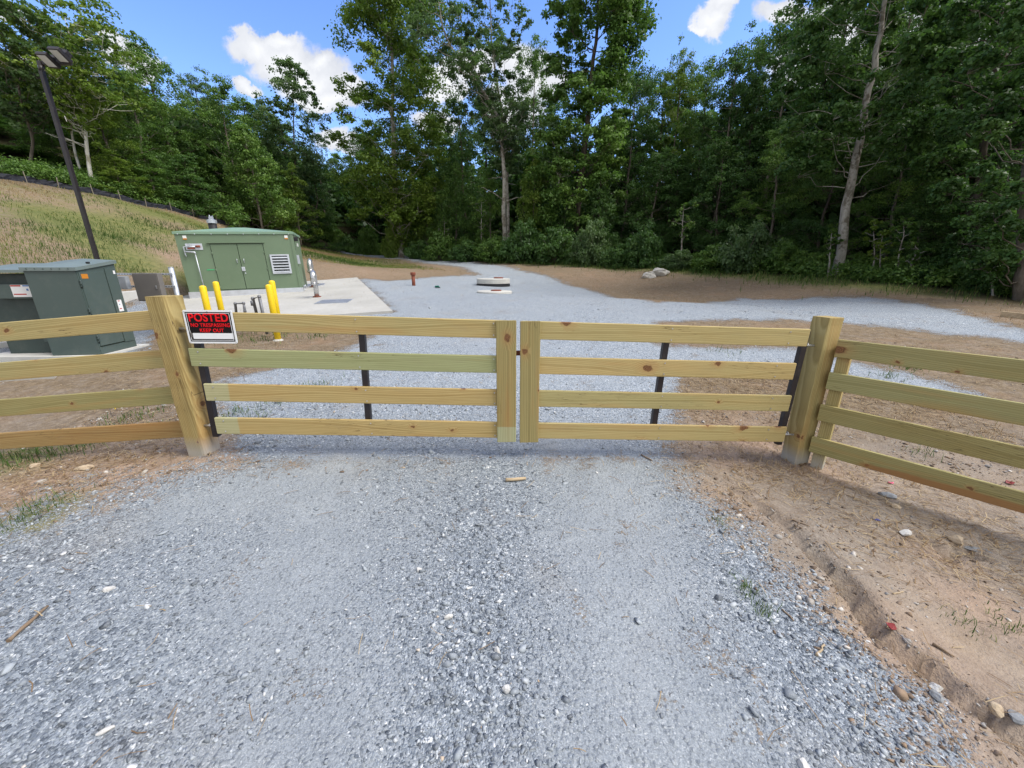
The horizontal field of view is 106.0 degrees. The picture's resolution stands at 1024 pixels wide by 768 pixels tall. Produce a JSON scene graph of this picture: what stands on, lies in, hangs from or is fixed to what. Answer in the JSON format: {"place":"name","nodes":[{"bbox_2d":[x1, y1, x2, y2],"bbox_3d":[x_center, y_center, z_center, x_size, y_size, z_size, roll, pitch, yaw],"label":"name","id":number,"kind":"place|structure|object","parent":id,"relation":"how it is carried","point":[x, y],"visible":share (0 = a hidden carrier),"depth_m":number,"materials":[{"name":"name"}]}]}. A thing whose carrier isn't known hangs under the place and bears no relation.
{"place":"outdoors","nodes":[
{"label":"outdoors","id":0,"kind":"place"},
{"bbox_2d":[0,0,980,190],"label":"sky","id":1,"kind":"structure","parent":0,"point":[236,39],"materials":[{"name":"blue"}]},
{"bbox_2d":[0,126,1023,767],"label":"ground","id":2,"kind":"structure","parent":0,"point":[702,728],"depth_m":2.09,"materials":[{"name":"gravel"}]},
{"bbox_2d":[1,118,98,162],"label":"broadleaf tree","id":3,"kind":"object","parent":2,"relation":"on","point":[45,142],"visible":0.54,"depth_m":25.73,"materials":[{"name":"plant"}]},
{"bbox_2d":[0,0,108,161],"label":"sycamore tree","id":4,"kind":"object","parent":2,"relation":"on","point":[7,107],"visible":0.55,"depth_m":22.50,"materials":[{"name":"green plant"}]},
{"bbox_2d":[0,0,129,169],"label":"sycamore tree","id":5,"kind":"object","parent":2,"relation":"on","point":[89,43],"visible":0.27,"depth_m":23.31,"materials":[{"name":"green plant"}]},
{"bbox_2d":[35,46,99,258],"bbox_3d":[-10.946,-5.429,9.798,0.927,5.169,0.410,0,17,0],"label":"lamp post","id":6,"kind":"object","parent":2,"relation":"on","point":[58,58],"visible":0.86,"depth_m":9.46,"materials":[{"name":"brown metal"}]},
{"bbox_2d":[0,344,148,361],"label":"concrete pad","id":7,"kind":"object","parent":2,"relation":"on","point":[6,356],"visible":0.25,"depth_m":6.79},
{"bbox_2d":[0,259,136,355],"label":"pad transformer","id":8,"kind":"object","parent":7,"relation":"on","point":[64,288],"visible":0.75,"depth_m":6.72,"materials":[{"name":"green metal"}]},
{"bbox_2d":[78,272,123,345],"bbox_3d":[-7.331,-1.350,6.901,0.012,1.260,0.500,-2,17,-7],"label":"door","id":9,"kind":"structure","parent":8,"relation":"in","point":[96,290],"depth_m":6.86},
{"bbox_2d":[104,268,134,341],"bbox_3d":[-7.380,-1.478,7.257,0.012,1.340,0.220,-2,17,-7],"label":"door","id":10,"kind":"structure","parent":8,"relation":"in","point":[112,280],"depth_m":7.18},
{"bbox_2d":[0,0,154,178],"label":"sycamore tree","id":11,"kind":"object","parent":2,"relation":"on","point":[85,108],"visible":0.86,"depth_m":22.51,"materials":[{"name":"green plant"}]},
{"bbox_2d":[0,311,182,448],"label":"rail fence","id":12,"kind":"object","parent":2,"relation":"on","point":[78,326],"visible":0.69,"depth_m":3.12,"materials":[{"name":"brown wood"}]},
{"bbox_2d":[48,78,154,185],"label":"broadleaf tree","id":13,"kind":"object","parent":2,"relation":"on","point":[128,145],"visible":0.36,"depth_m":26.27,"materials":[{"name":"green plant"}]},
{"bbox_2d":[83,148,154,194],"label":"broadleaf tree","id":14,"kind":"object","parent":2,"relation":"on","point":[114,168],"visible":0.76,"depth_m":25.37,"materials":[{"name":"green plant"}]},
{"bbox_2d":[0,171,240,227],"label":"silt fence","id":15,"kind":"object","parent":2,"relation":"on","point":[29,179],"visible":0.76,"depth_m":23.87,"materials":[{"name":"fabric"}]},
{"bbox_2d":[101,62,180,185],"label":"broadleaf tree","id":16,"kind":"object","parent":2,"relation":"on","point":[161,156],"visible":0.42,"depth_m":28.75,"materials":[{"name":"green plant"}]},
{"bbox_2d":[117,267,179,294],"bbox_3d":[-7.896,-1.661,8.264,1.660,1.621,0.144,0,17,0],"label":"strut rack","id":17,"kind":"object","parent":2,"relation":"on","point":[174,285],"visible":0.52,"depth_m":8.07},
{"bbox_2d":[131,273,166,300],"bbox_3d":[-7.516,-2.009,8.001,0.520,0.560,0.139,0,17,0],"label":"electrical panel","id":18,"kind":"object","parent":17,"relation":"attached to","point":[148,284],"visible":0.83,"depth_m":7.94,"materials":[{"name":"metal"}]},
{"bbox_2d":[132,274,160,299],"bbox_3d":[-7.516,-1.993,7.950,0.480,0.520,0.006,0,17,0],"label":"door","id":19,"kind":"structure","parent":18,"relation":"in","point":[145,284],"depth_m":7.94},
{"bbox_2d":[107,34,215,187],"bbox_3d":[-27.983,-21.101,30.699,6.924,11.177,6.518,-14,22,-39],"label":"broadleaf tree","id":20,"kind":"object","parent":2,"relation":"on","point":[156,72],"visible":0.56,"depth_m":30.15,"materials":[{"name":"green plant"}]},
{"bbox_2d":[119,147,204,206],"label":"broadleaf tree","id":21,"kind":"object","parent":2,"relation":"on","point":[156,164],"visible":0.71,"depth_m":27.37,"materials":[{"name":"green plant"}]},
{"bbox_2d":[145,295,219,456],"bbox_3d":[-2.567,0.078,3.073,0.180,1.527,0.166,0,17,0],"label":"gate post","id":22,"kind":"object","parent":2,"relation":"on","point":[181,371],"visible":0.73,"depth_m":2.96,"materials":[{"name":"brown wood"}]},
{"bbox_2d":[179,311,515,441],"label":"farm gate","id":23,"kind":"structure","parent":22,"relation":"attached to","point":[501,363],"depth_m":3.02,"materials":[{"name":"brown wood"}]},
{"bbox_2d":[182,310,237,342],"bbox_3d":[-2.237,-0.423,2.860,0.352,0.247,0.008,0,17,-2],"label":"warning sign","id":24,"kind":"object","parent":23,"relation":"attached to","point":[210,326],"visible":1,"depth_m":2.86,"materials":[{"name":"metal"}]},
{"bbox_2d":[149,152,232,216],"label":"broadleaf tree","id":25,"kind":"object","parent":2,"relation":"on","point":[189,176],"visible":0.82,"depth_m":29.40,"materials":[{"name":"green plant"}]},
{"bbox_2d":[174,65,230,192],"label":"broadleaf tree","id":26,"kind":"object","parent":2,"relation":"on","point":[196,90],"visible":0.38,"depth_m":33.91,"materials":[{"name":"green plant"}]},
{"bbox_2d":[0,179,444,294],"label":"bank grass","id":27,"kind":"structure","parent":2,"relation":"on","point":[328,255],"depth_m":18.84,"materials":[{"name":"plant"}]},
{"bbox_2d":[191,64,262,204],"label":"broadleaf tree","id":28,"kind":"object","parent":2,"relation":"on","point":[220,94],"visible":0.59,"depth_m":33.11,"materials":[{"name":"green plant"}]},
{"bbox_2d":[205,115,300,231],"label":"broadleaf tree","id":29,"kind":"object","parent":2,"relation":"on","point":[241,135],"visible":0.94,"depth_m":31.84,"materials":[{"name":"green plant"}]},
{"bbox_2d":[220,92,292,190],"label":"broadleaf tree","id":30,"kind":"object","parent":2,"relation":"on","point":[242,102],"visible":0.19,"depth_m":38.84,"materials":[{"name":"green plant"}]},
{"bbox_2d":[183,277,392,315],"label":"concrete slab","id":31,"kind":"structure","parent":2,"relation":"on","point":[355,289],"depth_m":13.38,"materials":[{"name":"concrete"}]},
{"bbox_2d":[171,228,307,298],"bbox_3d":[-10.793,-4.909,15.904,4.000,2.805,2.255,-8,18,-20],"label":"equipment enclosure","id":32,"kind":"object","parent":31,"relation":"on","point":[241,261],"visible":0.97,"depth_m":14.94,"materials":[{"name":"metal"}]},
{"bbox_2d":[210,244,245,289],"bbox_3d":[-10.894,-4.493,14.817,0.851,1.655,0.073,-8,18,-20],"label":"door","id":33,"kind":"structure","parent":32,"relation":"in","point":[226,258],"depth_m":14.82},
{"bbox_2d":[237,244,269,288],"bbox_3d":[-10.096,-4.607,15.110,0.866,1.655,0.077,-8,18,-20],"label":"door","id":34,"kind":"structure","parent":32,"relation":"in","point":[252,257],"depth_m":15.11,"materials":[{"name":"metal"}]},
{"bbox_2d":[251,55,332,225],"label":"broadleaf tree","id":35,"kind":"object","parent":2,"relation":"on","point":[271,132],"visible":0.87,"depth_m":37.11,"materials":[{"name":"green leaves"},{"name":"grey bark"}]},
{"bbox_2d":[271,162,326,244],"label":"broadleaf tree","id":36,"kind":"object","parent":2,"relation":"on","point":[294,180],"visible":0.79,"depth_m":35.42,"materials":[{"name":"green plant"}]},
{"bbox_2d":[293,148,343,230],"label":"broadleaf tree","id":37,"kind":"object","parent":2,"relation":"on","point":[324,220],"visible":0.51,"depth_m":42.72,"materials":[{"name":"green plant"}]},
{"bbox_2d":[353,225,381,254],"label":"shrub","id":38,"kind":"object","parent":2,"relation":"on","point":[366,243],"visible":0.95,"depth_m":42.61,"materials":[{"name":"green plant"}]},
{"bbox_2d":[379,226,400,257],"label":"shrub","id":39,"kind":"object","parent":2,"relation":"on","point":[389,248],"visible":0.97,"depth_m":38.45,"materials":[{"name":"green plant"}]},
{"bbox_2d":[323,0,457,257],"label":"tulip tree","id":40,"kind":"object","parent":2,"relation":"on","point":[416,70],"visible":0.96,"depth_m":34.91,"materials":[{"name":"green plant"}]},
{"bbox_2d":[404,153,454,248],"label":"broadleaf tree","id":41,"kind":"object","parent":2,"relation":"on","point":[427,167],"visible":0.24,"depth_m":40.23,"materials":[{"name":"green plant"}]},
{"bbox_2d":[421,230,456,260],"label":"shrub","id":42,"kind":"object","parent":2,"relation":"on","point":[438,249],"visible":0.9,"depth_m":35.45,"materials":[{"name":"green plant"}]},
{"bbox_2d":[425,151,482,245],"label":"broadleaf tree","id":43,"kind":"object","parent":2,"relation":"on","point":[453,188],"visible":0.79,"depth_m":37.02,"materials":[{"name":"green plant"}]},
{"bbox_2d":[446,240,478,261],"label":"shrub","id":44,"kind":"object","parent":2,"relation":"on","point":[463,252],"visible":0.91,"depth_m":34.00,"materials":[{"name":"green plant"}]},
{"bbox_2d":[434,86,496,245],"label":"broadleaf tree","id":45,"kind":"object","parent":2,"relation":"on","point":[466,143],"visible":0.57,"depth_m":37.48,"materials":[{"name":"green plant"}]},
{"bbox_2d":[402,0,542,240],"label":"forked tree","id":46,"kind":"object","parent":2,"relation":"on","point":[414,20],"visible":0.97,"depth_m":30.63,"materials":[{"name":"green plant"}]},
{"bbox_2d":[449,83,514,239],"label":"broadleaf tree","id":47,"kind":"object","parent":2,"relation":"on","point":[490,138],"visible":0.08,"depth_m":43.63,"materials":[{"name":"green plant"}]},
{"bbox_2d":[0,154,978,286],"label":"ground cover","id":48,"kind":"object","parent":2,"relation":"on","point":[27,167],"visible":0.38,"depth_m":21.17,"materials":[{"name":"green plant"}]},
{"bbox_2d":[466,167,513,248],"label":"broadleaf tree","id":49,"kind":"object","parent":2,"relation":"on","point":[492,183],"visible":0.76,"depth_m":36.16,"materials":[{"name":"green plant"}]},
{"bbox_2d":[472,234,507,261],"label":"shrub","id":50,"kind":"object","parent":2,"relation":"on","point":[487,251],"visible":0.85,"depth_m":32.40,"materials":[{"name":"green plant"}]},
{"bbox_2d":[450,0,533,238],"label":"forked tree","id":51,"kind":"object","parent":2,"relation":"on","point":[510,169],"visible":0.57,"depth_m":32.10,"materials":[{"name":"green plant"}]},
{"bbox_2d":[0,301,986,767],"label":"gravel","id":52,"kind":"structure","parent":2,"relation":"on","point":[788,693],"depth_m":1.66,"materials":[{"name":"gravel"}]},
{"bbox_2d":[0,270,1023,767],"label":"straw","id":53,"kind":"object","parent":2,"relation":"on","point":[134,460],"visible":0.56,"depth_m":2.89,"materials":[{"name":"plant"}]},
{"bbox_2d":[0,323,1023,767],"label":"soil pebbles","id":54,"kind":"object","parent":2,"relation":"on","point":[900,693],"visible":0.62,"depth_m":2.05,"materials":[{"name":"stone"}]},
{"bbox_2d":[0,42,1023,265],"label":"woodland","id":55,"kind":"object","parent":2,"relation":"on","point":[341,210],"depth_m":35.34,"materials":[{"name":"plant"}]},
{"bbox_2d":[0,332,1023,642],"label":"grass tufts","id":56,"kind":"object","parent":2,"relation":"on","point":[128,414],"visible":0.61,"depth_m":3.28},
{"bbox_2d":[7,265,1022,652],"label":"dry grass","id":57,"kind":"structure","parent":2,"relation":"on","point":[769,419],"depth_m":4.14,"materials":[{"name":"plant"}]},
{"bbox_2d":[487,105,547,241],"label":"broadleaf tree","id":58,"kind":"object","parent":2,"relation":"on","point":[527,125],"visible":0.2,"depth_m":42.08,"materials":[{"name":"green plant"}]},
{"bbox_2d":[497,217,545,262],"bbox_3d":[0.925,-11.726,31.463,4.149,3.669,4.069,2,17,7],"label":"shrub","id":59,"kind":"object","parent":2,"relation":"on","point":[526,239],"visible":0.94,"depth_m":30.85,"materials":[{"name":"green plant"}]},
{"bbox_2d":[511,21,555,230],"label":"broadleaf tree","id":60,"kind":"object","parent":2,"relation":"on","point":[534,69],"visible":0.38,"depth_m":38.42,"materials":[{"name":"green plant"}]},
{"bbox_2d":[512,148,555,243],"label":"broadleaf tree","id":61,"kind":"object","parent":2,"relation":"on","point":[534,193],"visible":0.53,"depth_m":32.62,"materials":[{"name":"green plant"}]},
{"bbox_2d":[523,73,575,228],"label":"broadleaf tree","id":62,"kind":"object","parent":2,"relation":"on","point":[547,103],"visible":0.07,"depth_m":42.10,"materials":[{"name":"green plant"}]},
{"bbox_2d":[533,225,581,264],"bbox_3d":[3.644,-10.847,30.111,4.560,3.048,3.954,-4,17,-14],"label":"shrub","id":63,"kind":"object","parent":2,"relation":"on","point":[556,248],"visible":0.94,"depth_m":29.39,"materials":[{"name":"green plant"}]},
{"bbox_2d":[568,217,613,266],"bbox_3d":[5.948,-10.421,28.539,3.439,3.469,3.326,-2,17,-7],"label":"shrub","id":64,"kind":"object","parent":2,"relation":"on","point":[587,251],"visible":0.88,"depth_m":27.78,"materials":[{"name":"green plant"}]},
{"bbox_2d":[523,0,661,238],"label":"tulip tree","id":65,"kind":"object","parent":2,"relation":"on","point":[620,16],"visible":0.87,"depth_m":29.68,"materials":[{"name":"green plant"}]},
{"bbox_2d":[572,174,622,249],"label":"broadleaf tree","id":66,"kind":"object","parent":2,"relation":"on","point":[603,215],"visible":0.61,"depth_m":30.42,"materials":[{"name":"green plant"}]},
{"bbox_2d":[570,102,650,242],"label":"broadleaf tree","id":67,"kind":"object","parent":2,"relation":"on","point":[625,169],"visible":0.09,"depth_m":35.84,"materials":[{"name":"green plant"}]},
{"bbox_2d":[597,242,630,267],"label":"shrub","id":68,"kind":"object","parent":2,"relation":"on","point":[614,257],"visible":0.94,"depth_m":26.95,"materials":[{"name":"green plant"}]},
{"bbox_2d":[587,68,672,246],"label":"broadleaf tree","id":69,"kind":"object","parent":2,"relation":"on","point":[656,89],"visible":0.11,"depth_m":36.79,"materials":[{"name":"green plant"}]},
{"bbox_2d":[601,63,663,248],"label":"broadleaf tree","id":70,"kind":"object","parent":2,"relation":"on","point":[648,129],"visible":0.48,"depth_m":32.68,"materials":[{"name":"green plant"}]},
{"bbox_2d":[621,219,663,267],"bbox_3d":[9.040,-9.555,26.341,3.144,3.221,3.216,0,17,0],"label":"shrub","id":71,"kind":"object","parent":2,"relation":"on","point":[645,251],"visible":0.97,"depth_m":25.75,"materials":[{"name":"green plant"}]},
{"bbox_2d":[615,145,693,253],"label":"broadleaf tree","id":72,"kind":"object","parent":2,"relation":"on","point":[660,158],"visible":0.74,"depth_m":29.75,"materials":[{"name":"green plant"}]},
{"bbox_2d":[619,53,699,253],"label":"broadleaf tree","id":73,"kind":"object","parent":2,"relation":"on","point":[668,87],"visible":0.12,"depth_m":35.93,"materials":[{"name":"green plant"}]},
{"bbox_2d":[649,32,699,249],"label":"broadleaf tree","id":74,"kind":"object","parent":2,"relation":"on","point":[681,76],"visible":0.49,"depth_m":31.38,"materials":[{"name":"green plant"}]},
{"bbox_2d":[655,248,693,270],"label":"shrub","id":75,"kind":"object","parent":2,"relation":"on","point":[679,259],"visible":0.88,"depth_m":23.83,"materials":[{"name":"green plant"}]},
{"bbox_2d":[640,150,709,254],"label":"broadleaf tree","id":76,"kind":"object","parent":2,"relation":"on","point":[672,243],"visible":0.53,"depth_m":30.36,"materials":[{"name":"green plant"}]},
{"bbox_2d":[350,253,1022,305],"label":"edge grass","id":77,"kind":"structure","parent":2,"relation":"on","point":[796,278],"depth_m":17.77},
{"bbox_2d":[652,64,726,251],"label":"broadleaf tree","id":78,"kind":"object","parent":2,"relation":"on","point":[687,113],"visible":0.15,"depth_m":35.25,"materials":[{"name":"green plant"}]},
{"bbox_2d":[661,54,737,254],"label":"broadleaf tree","id":79,"kind":"object","parent":2,"relation":"on","point":[698,79],"visible":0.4,"depth_m":29.93,"materials":[{"name":"green plant"}]},
{"bbox_2d":[682,244,733,271],"bbox_3d":[12.112,-7.501,22.982,3.466,1.684,3.006,-4,17,-14],"label":"shrub","id":80,"kind":"object","parent":2,"relation":"on","point":[705,261],"visible":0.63,"depth_m":22.48,"materials":[{"name":"green plant"}]},
{"bbox_2d":[676,20,770,249],"bbox_3d":[15.337,-16.779,28.207,5.365,16.016,5.478,-5,17,-16],"label":"broadleaf tree","id":81,"kind":"object","parent":2,"relation":"on","point":[735,65],"visible":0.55,"depth_m":27.19,"materials":[{"name":"green plant"}]},
{"bbox_2d":[685,134,761,251],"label":"broadleaf tree","id":82,"kind":"object","parent":2,"relation":"on","point":[722,151],"visible":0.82,"depth_m":25.52,"materials":[{"name":"green plant"}]},
{"bbox_2d":[703,8,794,240],"bbox_3d":[18.060,-18.181,29.826,5.681,17.586,5.801,-8,19,-26],"label":"broadleaf tree","id":83,"kind":"object","parent":2,"relation":"on","point":[772,82],"visible":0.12,"depth_m":28.23,"materials":[{"name":"green plant"}]},
{"bbox_2d":[703,67,795,242],"bbox_3d":[17.244,-15.222,27.793,6.236,12.887,6.450,8,18,24],"label":"broadleaf tree","id":84,"kind":"object","parent":2,"relation":"on","point":[743,115],"visible":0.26,"depth_m":26.66,"materials":[{"name":"green plant"}]},
{"bbox_2d":[711,218,787,272],"bbox_3d":[13.236,-7.703,21.620,3.456,2.984,3.389,2,17,7],"label":"shrub","id":85,"kind":"object","parent":2,"relation":"on","point":[737,258],"visible":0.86,"depth_m":21.12,"materials":[{"name":"green plant"}]},
{"bbox_2d":[743,237,807,272],"bbox_3d":[14.217,-6.893,20.655,2.936,1.886,3.004,-9,19,-28],"label":"shrub","id":86,"kind":"object","parent":2,"relation":"on","point":[783,254],"visible":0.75,"depth_m":20.06,"materials":[{"name":"green plant"}]},
{"bbox_2d":[729,124,827,246],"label":"broadleaf tree","id":87,"kind":"object","parent":2,"relation":"on","point":[769,155],"visible":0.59,"depth_m":23.05,"materials":[{"name":"green plant"}]},
{"bbox_2d":[721,0,842,242],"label":"broadleaf tree","id":88,"kind":"object","parent":2,"relation":"on","point":[755,103],"visible":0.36,"depth_m":24.85,"materials":[{"name":"green plant"}]},
{"bbox_2d":[781,316,843,464],"bbox_3d":[2.548,0.193,3.331,0.165,1.537,0.158,-3,17,-11],"label":"gate post","id":89,"kind":"object","parent":2,"relation":"on","point":[813,379],"visible":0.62,"depth_m":3.24,"materials":[{"name":"brown wood"}]},
{"bbox_2d":[516,321,814,444],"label":"farm gate","id":90,"kind":"structure","parent":89,"relation":"attached to","point":[534,364],"depth_m":3.13,"materials":[{"name":"brown wood"}]},
{"bbox_2d":[755,38,884,243],"bbox_3d":[20.721,-15.074,26.270,7.175,13.665,7.621,8,18,25],"label":"broadleaf tree","id":91,"kind":"object","parent":2,"relation":"on","point":[816,100],"visible":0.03,"depth_m":24.99,"materials":[{"name":"green plant"}]},
{"bbox_2d":[751,0,902,250],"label":"broadleaf tree","id":92,"kind":"object","parent":2,"relation":"on","point":[860,17],"visible":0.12,"depth_m":23.04,"materials":[{"name":"green plant"}]},
{"bbox_2d":[768,70,895,266],"bbox_3d":[17.581,-11.252,20.927,4.854,10.024,5.084,-11,20,-32],"label":"broadleaf tree","id":93,"kind":"object","parent":2,"relation":"on","point":[820,230],"visible":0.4,"depth_m":21.16,"materials":[{"name":"green plant"}]},
{"bbox_2d":[766,0,1001,275],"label":"leaning tree","id":94,"kind":"object","parent":2,"relation":"on","point":[818,138],"visible":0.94,"depth_m":15.98,"materials":[{"name":"green plant"}]},
{"bbox_2d":[807,0,963,262],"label":"broadleaf tree","id":95,"kind":"object","parent":2,"relation":"on","point":[865,225],"visible":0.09,"depth_m":22.52,"materials":[{"name":"green plant"}]},
{"bbox_2d":[861,255,914,281],"bbox_3d":[15.395,-4.704,15.670,1.710,1.119,1.677,2,17,7],"label":"shrub","id":96,"kind":"object","parent":2,"relation":"on","point":[893,259],"visible":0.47,"depth_m":15.58,"materials":[{"name":"green plant"}]},
{"bbox_2d":[827,119,962,264],"bbox_3d":[17.621,-8.644,17.747,4.415,7.011,4.624,3,17,9],"label":"broadleaf tree","id":97,"kind":"object","parent":2,"relation":"on","point":[864,207],"visible":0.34,"depth_m":17.56,"materials":[{"name":"green plant"}]},
{"bbox_2d":[809,339,1023,512],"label":"rail fence","id":98,"kind":"object","parent":2,"relation":"on","point":[831,414],"visible":0.91,"depth_m":2.76,"materials":[{"name":"beige wood"}]},
{"bbox_2d":[871,185,962,262],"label":"broadleaf tree","id":99,"kind":"object","parent":2,"relation":"on","point":[926,230],"visible":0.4,"depth_m":15.75,"materials":[{"name":"green plant"}]},
{"bbox_2d":[860,4,1023,256],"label":"broadleaf tree","id":100,"kind":"object","parent":2,"relation":"on","point":[909,74],"visible":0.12,"depth_m":18.54,"materials":[{"name":"green plant"}]},
{"bbox_2d":[883,114,1021,265],"bbox_3d":[17.641,-7.094,14.790,4.577,6.199,4.794,-15,22,-40],"label":"broadleaf tree","id":101,"kind":"object","parent":2,"relation":"on","point":[923,244],"visible":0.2,"depth_m":14.58,"materials":[{"name":"green plant"}]},
{"bbox_2d":[895,13,1023,253],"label":"broadleaf tree","id":102,"kind":"object","parent":2,"relation":"on","point":[972,77],"visible":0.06,"depth_m":16.68,"materials":[{"name":"green plant"}]},
{"bbox_2d":[908,0,1023,258],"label":"dark trunk tree","id":103,"kind":"object","parent":2,"relation":"on","point":[928,161],"visible":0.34,"depth_m":13.77,"materials":[{"name":"green plant"}]},
{"bbox_2d":[926,193,1016,274],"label":"broadleaf tree","id":104,"kind":"object","parent":2,"relation":"on","point":[949,255],"visible":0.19,"depth_m":13.73,"materials":[{"name":"green plant"}]},
{"bbox_2d":[925,0,1023,301],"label":"edge tree","id":105,"kind":"object","parent":2,"relation":"on","point":[983,56],"visible":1,"depth_m":10.90,"materials":[{"name":"green plant"}]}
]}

